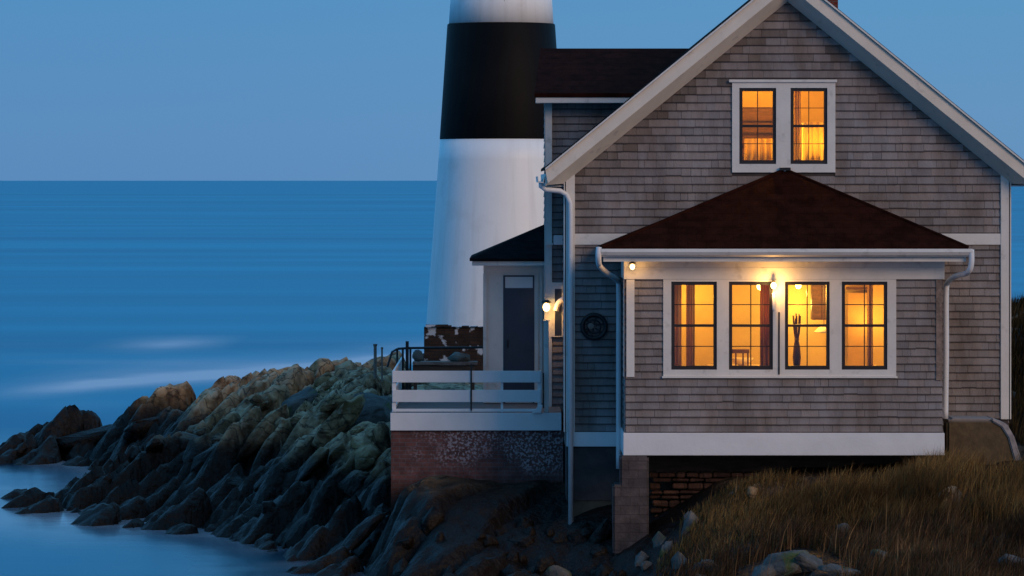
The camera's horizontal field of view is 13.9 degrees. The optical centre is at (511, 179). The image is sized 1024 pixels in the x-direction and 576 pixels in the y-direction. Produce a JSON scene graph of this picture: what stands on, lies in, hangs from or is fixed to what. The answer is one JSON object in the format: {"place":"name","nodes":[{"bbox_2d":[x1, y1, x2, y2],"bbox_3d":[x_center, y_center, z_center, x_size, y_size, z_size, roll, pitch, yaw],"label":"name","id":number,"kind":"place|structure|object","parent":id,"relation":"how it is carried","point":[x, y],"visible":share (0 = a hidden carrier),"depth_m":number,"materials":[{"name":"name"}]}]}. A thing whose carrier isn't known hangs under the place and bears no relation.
{"place":"outdoors","nodes":[
{"label":"outdoors","id":0,"kind":"place"},
{"bbox_2d":[0,181,1023,575],"bbox_3d":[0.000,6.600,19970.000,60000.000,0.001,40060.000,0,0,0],"label":"sea water","id":1,"kind":"structure","parent":0,"point":[118,299],"depth_m":231.97,"materials":[{"name":"liquid"}]},
{"bbox_2d":[0,307,1023,575],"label":"headland","id":2,"kind":"structure","parent":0,"point":[318,511],"depth_m":77.79,"materials":[{"name":"stone"}]},
{"bbox_2d":[16,441,27,455],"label":"boulder","id":3,"kind":"object","parent":2,"relation":"on","point":[22,449],"visible":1,"depth_m":98.27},
{"bbox_2d":[56,424,111,449],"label":"boulder","id":4,"kind":"object","parent":2,"relation":"on","point":[93,436],"visible":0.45,"depth_m":98.75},
{"bbox_2d":[101,473,112,484],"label":"boulder","id":5,"kind":"object","parent":2,"relation":"on","point":[108,477],"visible":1,"depth_m":84.92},
{"bbox_2d":[129,447,141,460],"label":"boulder","id":6,"kind":"object","parent":2,"relation":"on","point":[135,452],"visible":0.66,"depth_m":93.19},
{"bbox_2d":[122,416,158,441],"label":"boulder","id":7,"kind":"object","parent":2,"relation":"on","point":[135,431],"visible":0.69,"depth_m":94.99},
{"bbox_2d":[145,435,164,453],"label":"boulder","id":8,"kind":"object","parent":2,"relation":"on","point":[154,444],"visible":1,"depth_m":85.63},
{"bbox_2d":[178,431,199,452],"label":"boulder","id":9,"kind":"object","parent":2,"relation":"on","point":[184,439],"visible":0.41,"depth_m":86.23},
{"bbox_2d":[182,434,211,463],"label":"boulder","id":10,"kind":"object","parent":2,"relation":"on","point":[197,446],"visible":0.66,"depth_m":84.27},
{"bbox_2d":[193,427,210,435],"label":"boulder","id":11,"kind":"object","parent":2,"relation":"on","point":[203,431],"visible":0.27,"depth_m":87.02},
{"bbox_2d":[190,442,218,472],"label":"boulder","id":12,"kind":"object","parent":2,"relation":"on","point":[199,460],"visible":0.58,"depth_m":83.33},
{"bbox_2d":[211,433,222,443],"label":"boulder","id":13,"kind":"object","parent":2,"relation":"on","point":[216,438],"visible":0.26,"depth_m":85.13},
{"bbox_2d":[226,477,244,490],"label":"boulder","id":14,"kind":"object","parent":2,"relation":"on","point":[234,483],"visible":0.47,"depth_m":80.99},
{"bbox_2d":[249,394,263,403],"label":"boulder","id":15,"kind":"object","parent":2,"relation":"on","point":[256,398],"visible":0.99,"depth_m":86.50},
{"bbox_2d":[253,474,267,491],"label":"boulder","id":16,"kind":"object","parent":2,"relation":"on","point":[258,483],"visible":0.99,"depth_m":79.53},
{"bbox_2d":[236,404,288,462],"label":"boulder","id":17,"kind":"object","parent":2,"relation":"on","point":[262,432],"visible":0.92,"depth_m":82.46,"materials":[{"name":"stone"}]},
{"bbox_2d":[251,390,277,409],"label":"boulder","id":18,"kind":"object","parent":2,"relation":"on","point":[269,398],"visible":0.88,"depth_m":86.62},
{"bbox_2d":[254,533,274,545],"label":"boulder","id":19,"kind":"object","parent":2,"relation":"on","point":[263,539],"visible":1,"depth_m":75.45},
{"bbox_2d":[261,501,275,513],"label":"boulder","id":20,"kind":"object","parent":2,"relation":"on","point":[269,506],"visible":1,"depth_m":76.66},
{"bbox_2d":[268,457,282,469],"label":"boulder","id":21,"kind":"object","parent":2,"relation":"on","point":[276,460],"visible":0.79,"depth_m":80.22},
{"bbox_2d":[274,417,288,427],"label":"boulder","id":22,"kind":"object","parent":2,"relation":"on","point":[279,420],"visible":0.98,"depth_m":82.30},
{"bbox_2d":[279,469,298,492],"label":"boulder","id":23,"kind":"object","parent":2,"relation":"on","point":[289,479],"visible":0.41,"depth_m":79.24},
{"bbox_2d":[290,411,305,426],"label":"boulder","id":24,"kind":"object","parent":2,"relation":"on","point":[295,419],"visible":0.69,"depth_m":81.95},
{"bbox_2d":[282,386,317,417],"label":"boulder","id":25,"kind":"object","parent":2,"relation":"on","point":[293,402],"visible":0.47,"depth_m":83.22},
{"bbox_2d":[295,447,329,480],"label":"boulder","id":26,"kind":"object","parent":2,"relation":"on","point":[316,460],"visible":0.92,"depth_m":78.29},
{"bbox_2d":[296,377,344,412],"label":"moss turf","id":27,"kind":"structure","parent":2,"relation":"on","point":[329,387],"depth_m":84.78,"materials":[{"name":"green plant"}]},
{"bbox_2d":[314,372,332,388],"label":"boulder","id":28,"kind":"object","parent":2,"relation":"on","point":[323,378],"visible":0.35,"depth_m":86.34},
{"bbox_2d":[319,392,344,411],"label":"boulder","id":29,"kind":"object","parent":2,"relation":"on","point":[333,401],"visible":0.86,"depth_m":81.42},
{"bbox_2d":[328,443,346,463],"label":"boulder","id":30,"kind":"object","parent":2,"relation":"on","point":[337,452],"visible":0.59,"depth_m":78.61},
{"bbox_2d":[311,394,365,449],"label":"boulder","id":31,"kind":"object","parent":2,"relation":"on","point":[343,416],"visible":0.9,"depth_m":79.84,"materials":[{"name":"stone"}]},
{"bbox_2d":[334,360,356,378],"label":"boulder","id":32,"kind":"object","parent":2,"relation":"on","point":[342,369],"visible":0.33,"depth_m":87.28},
{"bbox_2d":[337,470,369,495],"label":"boulder","id":33,"kind":"object","parent":2,"relation":"on","point":[351,483],"visible":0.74,"depth_m":75.78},
{"bbox_2d":[344,369,363,378],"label":"boulder","id":34,"kind":"object","parent":2,"relation":"on","point":[352,373],"visible":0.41,"depth_m":85.81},
{"bbox_2d":[347,425,364,437],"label":"boulder","id":35,"kind":"object","parent":2,"relation":"on","point":[355,429],"visible":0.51,"depth_m":79.30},
{"bbox_2d":[349,431,373,449],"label":"boulder","id":36,"kind":"object","parent":2,"relation":"on","point":[358,440],"visible":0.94,"depth_m":76.89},
{"bbox_2d":[340,511,388,551],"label":"boulder","id":37,"kind":"object","parent":2,"relation":"on","point":[359,534],"visible":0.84,"depth_m":71.76,"materials":[{"name":"stone"}]},
{"bbox_2d":[354,441,381,470],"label":"boulder","id":38,"kind":"object","parent":2,"relation":"on","point":[367,454],"visible":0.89,"depth_m":76.28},
{"bbox_2d":[350,392,391,428],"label":"boulder","id":39,"kind":"object","parent":2,"relation":"on","point":[376,409],"visible":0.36,"depth_m":80.99,"materials":[{"name":"stone"}]},
{"bbox_2d":[373,344,376,378],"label":"wooden post","id":40,"kind":"object","parent":2,"relation":"on","point":[375,361],"visible":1,"depth_m":80.47,"materials":[{"name":"grey wood"}]},
{"bbox_2d":[364,460,390,488],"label":"boulder","id":41,"kind":"object","parent":2,"relation":"on","point":[379,468],"visible":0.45,"depth_m":74.96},
{"bbox_2d":[381,347,382,381],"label":"wooden post","id":42,"kind":"object","parent":2,"relation":"on","point":[381,364],"visible":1,"depth_m":80.48,"materials":[{"name":"grey wood"}]},
{"bbox_2d":[392,564,405,575],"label":"boulder","id":43,"kind":"object","parent":2,"relation":"on","point":[399,570],"visible":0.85,"depth_m":68.79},
{"bbox_2d":[393,558,408,571],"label":"boulder","id":44,"kind":"object","parent":2,"relation":"on","point":[403,562],"visible":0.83,"depth_m":68.93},
{"bbox_2d":[396,536,413,549],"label":"boulder","id":45,"kind":"object","parent":2,"relation":"on","point":[406,543],"visible":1,"depth_m":69.82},
{"bbox_2d":[421,506,443,535],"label":"boulder","id":46,"kind":"object","parent":2,"relation":"on","point":[432,518],"visible":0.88,"depth_m":69.99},
{"bbox_2d":[434,531,443,541],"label":"boulder","id":47,"kind":"object","parent":2,"relation":"on","point":[439,536],"visible":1,"depth_m":69.20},
{"bbox_2d":[424,324,482,370],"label":"brick wall","id":48,"kind":"structure","parent":2,"relation":"on","point":[441,335],"depth_m":90.00,"materials":[{"name":"brick"}]},
{"bbox_2d":[390,320,562,512],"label":"porch deck","id":49,"kind":"structure","parent":2,"relation":"on","point":[464,433],"depth_m":72.03,"materials":[{"name":"white paint"}]},
{"bbox_2d":[386,341,482,389],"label":"metal handrail","id":50,"kind":"object","parent":49,"relation":"on","point":[408,362],"visible":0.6,"depth_m":75.98,"materials":[{"name":"black metal"}]},
{"bbox_2d":[413,361,477,389],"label":"wooden bench","id":51,"kind":"object","parent":49,"relation":"on","point":[438,366],"visible":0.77,"depth_m":74.84,"materials":[{"name":"brown wood"}]},
{"bbox_2d":[412,350,423,360],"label":"canvas bundle","id":52,"kind":"object","parent":51,"relation":"on","point":[417,355],"visible":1,"depth_m":75.03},
{"bbox_2d":[447,352,469,361],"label":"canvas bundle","id":53,"kind":"object","parent":51,"relation":"on","point":[458,357],"visible":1,"depth_m":74.96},
{"bbox_2d":[476,533,485,539],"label":"boulder","id":54,"kind":"object","parent":2,"relation":"on","point":[480,536],"visible":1,"depth_m":69.06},
{"bbox_2d":[422,0,556,360],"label":"lighthouse","id":55,"kind":"object","parent":2,"relation":"on","point":[489,192],"visible":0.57,"depth_m":98.72,"materials":[{"name":"white paint"}]},
{"bbox_2d":[483,534,498,546],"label":"boulder","id":56,"kind":"object","parent":2,"relation":"on","point":[488,539],"visible":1,"depth_m":69.04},
{"bbox_2d":[500,564,520,575],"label":"boulder","id":57,"kind":"object","parent":2,"relation":"on","point":[509,569],"visible":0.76,"depth_m":67.82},
{"bbox_2d":[507,535,534,546],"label":"boulder","id":58,"kind":"object","parent":2,"relation":"on","point":[524,541],"visible":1,"depth_m":69.11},
{"bbox_2d":[519,554,527,563],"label":"boulder","id":59,"kind":"object","parent":2,"relation":"on","point":[522,559],"visible":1,"depth_m":68.64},
{"bbox_2d":[517,516,533,527],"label":"boulder","id":60,"kind":"object","parent":2,"relation":"on","point":[523,521],"visible":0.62,"depth_m":70.08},
{"bbox_2d":[534,552,554,574],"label":"boulder","id":61,"kind":"object","parent":2,"relation":"on","point":[544,561],"visible":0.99,"depth_m":67.94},
{"bbox_2d":[546,527,554,536],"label":"boulder","id":62,"kind":"object","parent":2,"relation":"on","point":[550,532],"visible":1,"depth_m":69.40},
{"bbox_2d":[543,565,571,575],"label":"boulder","id":63,"kind":"object","parent":2,"relation":"on","point":[554,570],"visible":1,"depth_m":67.84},
{"bbox_2d":[551,533,567,542],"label":"boulder","id":64,"kind":"object","parent":2,"relation":"on","point":[557,538],"visible":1,"depth_m":69.10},
{"bbox_2d":[566,528,588,542],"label":"boulder","id":65,"kind":"object","parent":2,"relation":"on","point":[574,534],"visible":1,"depth_m":69.05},
{"bbox_2d":[581,527,593,537],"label":"boulder","id":66,"kind":"object","parent":2,"relation":"on","point":[586,531],"visible":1,"depth_m":69.06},
{"bbox_2d":[591,546,606,557],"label":"boulder","id":67,"kind":"object","parent":2,"relation":"on","point":[597,551],"visible":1,"depth_m":68.35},
{"bbox_2d":[587,518,611,542],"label":"boulder","id":68,"kind":"object","parent":2,"relation":"on","point":[602,532],"visible":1,"depth_m":68.76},
{"bbox_2d":[616,569,626,575],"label":"boulder","id":69,"kind":"object","parent":2,"relation":"on","point":[621,572],"visible":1,"depth_m":66.97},
{"bbox_2d":[635,551,648,566],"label":"boulder","id":70,"kind":"object","parent":2,"relation":"on","point":[641,557],"visible":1,"depth_m":67.13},
{"bbox_2d":[640,561,651,571],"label":"boulder","id":71,"kind":"object","parent":2,"relation":"on","point":[644,565],"visible":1,"depth_m":66.63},
{"bbox_2d":[652,531,665,547],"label":"boulder","id":72,"kind":"object","parent":2,"relation":"on","point":[658,538],"visible":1,"depth_m":67.30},
{"bbox_2d":[663,541,672,552],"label":"boulder","id":73,"kind":"object","parent":2,"relation":"on","point":[667,544],"visible":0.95,"depth_m":66.72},
{"bbox_2d":[671,552,686,568],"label":"boulder","id":74,"kind":"object","parent":2,"relation":"on","point":[676,557],"visible":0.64,"depth_m":65.86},
{"bbox_2d":[681,510,698,536],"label":"boulder","id":75,"kind":"object","parent":2,"relation":"on","point":[691,517],"visible":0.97,"depth_m":66.88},
{"bbox_2d":[686,561,717,575],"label":"boulder","id":76,"kind":"object","parent":2,"relation":"on","point":[708,563],"visible":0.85,"depth_m":64.05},
{"bbox_2d":[470,0,1023,554],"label":"keepers house","id":77,"kind":"structure","parent":2,"relation":"on","point":[898,196],"depth_m":69.95,"materials":[{"name":"wood"}]},
{"bbox_2d":[503,275,533,402],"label":"vestibule door","id":78,"kind":"structure","parent":77,"relation":"in","point":[518,290],"depth_m":75.01,"materials":[{"name":"blue paint"}]},
{"bbox_2d":[541,300,550,310],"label":"wall lantern","id":79,"kind":"object","parent":77,"relation":"attached to","point":[546,306],"depth_m":73.73,"materials":[{"name":"glass"}]},
{"bbox_2d":[555,289,561,335],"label":"wing window pane","id":80,"kind":"structure","parent":77,"relation":"in","point":[558,292],"depth_m":73.95,"materials":[{"name":"glass"}]},
{"bbox_2d":[580,313,607,339],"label":"wall ornament","id":81,"kind":"object","parent":77,"relation":"attached to","point":[590,325],"depth_m":69.90,"materials":[{"name":"black metal"}]},
{"bbox_2d":[675,285,681,365],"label":"curtain","id":82,"kind":"object","parent":77,"relation":"hanging from","point":[678,320],"visible":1,"depth_m":68.75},
{"bbox_2d":[686,285,692,365],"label":"curtain","id":83,"kind":"object","parent":77,"relation":"hanging from","point":[689,320],"visible":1,"depth_m":68.83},
{"bbox_2d":[671,282,716,369],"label":"window","id":84,"kind":"structure","parent":77,"relation":"in","point":[673,325],"depth_m":68.40,"materials":[{"name":"paint"}]},
{"bbox_2d":[732,349,748,365],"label":"dining chair","id":85,"kind":"object","parent":77,"relation":"on","point":[736,351],"visible":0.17,"depth_m":69.50,"materials":[{"name":"brown wood"}]},
{"bbox_2d":[729,282,772,369],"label":"window","id":86,"kind":"structure","parent":77,"relation":"in","point":[770,325],"depth_m":68.40,"materials":[{"name":"paint"}]},
{"bbox_2d":[739,88,775,163],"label":"window","id":87,"kind":"structure","parent":77,"relation":"in","point":[741,161],"depth_m":69.98,"materials":[{"name":"paint"}]},
{"bbox_2d":[743,107,772,159],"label":"bookcase","id":88,"kind":"object","parent":77,"relation":"on","point":[765,115],"visible":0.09,"depth_m":72.00,"materials":[{"name":"brown wood"}]},
{"bbox_2d":[744,139,772,159],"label":"curtain","id":89,"kind":"object","parent":77,"relation":"hanging from","point":[765,151],"visible":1,"depth_m":70.29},
{"bbox_2d":[760,285,768,365],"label":"curtain","id":90,"kind":"object","parent":77,"relation":"hanging from","point":[764,319],"visible":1,"depth_m":68.74,"materials":[{"name":"brown fabric"}]},
{"bbox_2d":[771,280,775,310],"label":"wall lantern","id":91,"kind":"object","parent":77,"relation":"attached to","point":[773,285],"depth_m":68.23,"materials":[{"name":"glass"}]},
{"bbox_2d":[793,338,800,365],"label":"floor vase","id":92,"kind":"object","parent":77,"relation":"in","point":[796,356],"visible":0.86,"depth_m":69.25,"materials":[{"name":"ceramic"}]},
{"bbox_2d":[792,313,800,338],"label":"dried branches","id":93,"kind":"object","parent":92,"relation":"in","point":[796,330],"visible":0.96,"depth_m":69.25,"materials":[{"name":"brown plant"}]},
{"bbox_2d":[794,91,800,159],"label":"curtain","id":94,"kind":"object","parent":77,"relation":"hanging from","point":[797,121],"visible":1,"depth_m":70.34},
{"bbox_2d":[785,282,829,369],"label":"window","id":95,"kind":"structure","parent":77,"relation":"in","point":[827,325],"depth_m":68.40,"materials":[{"name":"paint"}]},
{"bbox_2d":[791,88,826,163],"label":"window","id":96,"kind":"structure","parent":77,"relation":"in","point":[793,161],"depth_m":69.98,"materials":[{"name":"paint"}]},
{"bbox_2d":[802,122,823,159],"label":"curtain","id":97,"kind":"object","parent":77,"relation":"hanging from","point":[816,135],"visible":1,"depth_m":70.29,"materials":[{"name":"fabric"}]},
{"bbox_2d":[811,285,825,319],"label":"wall cabinet","id":98,"kind":"object","parent":77,"relation":"attached to","point":[818,296],"depth_m":70.58,"materials":[{"name":"brown wood"}]},
{"bbox_2d":[814,285,821,317],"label":"cabinet door","id":99,"kind":"structure","parent":98,"relation":"in","point":[817,288],"depth_m":70.58,"materials":[{"name":"brown wood"}]},
{"bbox_2d":[822,285,825,317],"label":"cabinet door","id":100,"kind":"structure","parent":98,"relation":"in","point":[823,286],"depth_m":70.58,"materials":[{"name":"brown wood"}]},
{"bbox_2d":[814,327,825,332],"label":"pendant lamp","id":101,"kind":"object","parent":77,"relation":"hanging from","point":[821,330],"visible":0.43,"depth_m":69.30,"materials":[{"name":"fabric"}]},
{"bbox_2d":[842,282,886,369],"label":"window","id":102,"kind":"structure","parent":77,"relation":"in","point":[844,325],"depth_m":68.40,"materials":[{"name":"paint"}]},
{"bbox_2d":[867,285,872,365],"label":"curtain","id":103,"kind":"object","parent":77,"relation":"hanging from","point":[869,321],"visible":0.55,"depth_m":69.03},
{"bbox_2d":[746,486,757,500],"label":"boulder","id":104,"kind":"object","parent":2,"relation":"on","point":[752,490],"visible":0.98,"depth_m":67.51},
{"bbox_2d":[750,563,775,575],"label":"boulder","id":105,"kind":"object","parent":2,"relation":"on","point":[758,570],"visible":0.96,"depth_m":62.71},
{"bbox_2d":[762,550,808,575],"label":"boulder","id":106,"kind":"object","parent":2,"relation":"on","point":[788,566],"visible":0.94,"depth_m":62.71,"materials":[{"name":"stone"}]},
{"bbox_2d":[794,552,822,572],"bbox_3d":[4.466,5.773,62.684,0.442,0.426,0.412,0,0,22],"label":"boulder","id":107,"kind":"object","parent":2,"relation":"on","point":[803,561],"visible":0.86,"depth_m":62.59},
{"bbox_2d":[810,569,839,575],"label":"boulder","id":108,"kind":"object","parent":2,"relation":"on","point":[816,572],"visible":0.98,"depth_m":61.82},
{"bbox_2d":[652,486,1023,575],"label":"brown brush grass","id":109,"kind":"structure","parent":2,"relation":"on","point":[899,544],"depth_m":63.97,"materials":[{"name":"plant"}]},
{"bbox_2d":[817,563,860,575],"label":"boulder","id":110,"kind":"object","parent":2,"relation":"on","point":[830,567],"visible":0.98,"depth_m":61.98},
{"bbox_2d":[655,436,1023,575],"bbox_3d":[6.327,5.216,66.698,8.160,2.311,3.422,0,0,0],"label":"tall dry grass","id":111,"kind":"structure","parent":2,"relation":"on","point":[902,484],"depth_m":66.51,"materials":[{"name":"plant"}]},
{"bbox_2d":[836,523,849,532],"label":"boulder","id":112,"kind":"object","parent":2,"relation":"on","point":[841,525],"visible":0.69,"depth_m":65.07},
{"bbox_2d":[998,554,1023,565],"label":"boulder","id":113,"kind":"object","parent":2,"relation":"on","point":[1013,556],"visible":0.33,"depth_m":62.08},
{"bbox_2d":[1009,294,1023,445],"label":"hillside brush","id":114,"kind":"object","parent":2,"relation":"on","point":[1017,320],"visible":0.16,"depth_m":75.67,"materials":[{"name":"green plant"}]},
{"bbox_2d":[0,0,1023,180],"label":"sky","id":115,"kind":"structure","parent":0,"point":[91,90],"materials":[{"name":"blue"}]},
{"bbox_2d":[706,364,759,365],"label":"dining table","id":116,"kind":"object","parent":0,"point":[737,365],"visible":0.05,"depth_m":70.57,"materials":[{"name":"wood"}]},
{"bbox_2d":[732,357,753,365],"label":"fruit bowl","id":117,"kind":"object","parent":116,"relation":"on","point":[739,361],"visible":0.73,"depth_m":70.18,"materials":[{"name":"ceramic"}]},
{"bbox_2d":[846,287,866,365],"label":"door","id":118,"kind":"structure","parent":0,"point":[855,335],"depth_m":72.50,"materials":[{"name":"paint"}]},
{"bbox_2d":[848,293,866,365],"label":"door leaf","id":119,"kind":"structure","parent":118,"relation":"in","point":[855,312],"depth_m":72.50,"materials":[{"name":"paint"}]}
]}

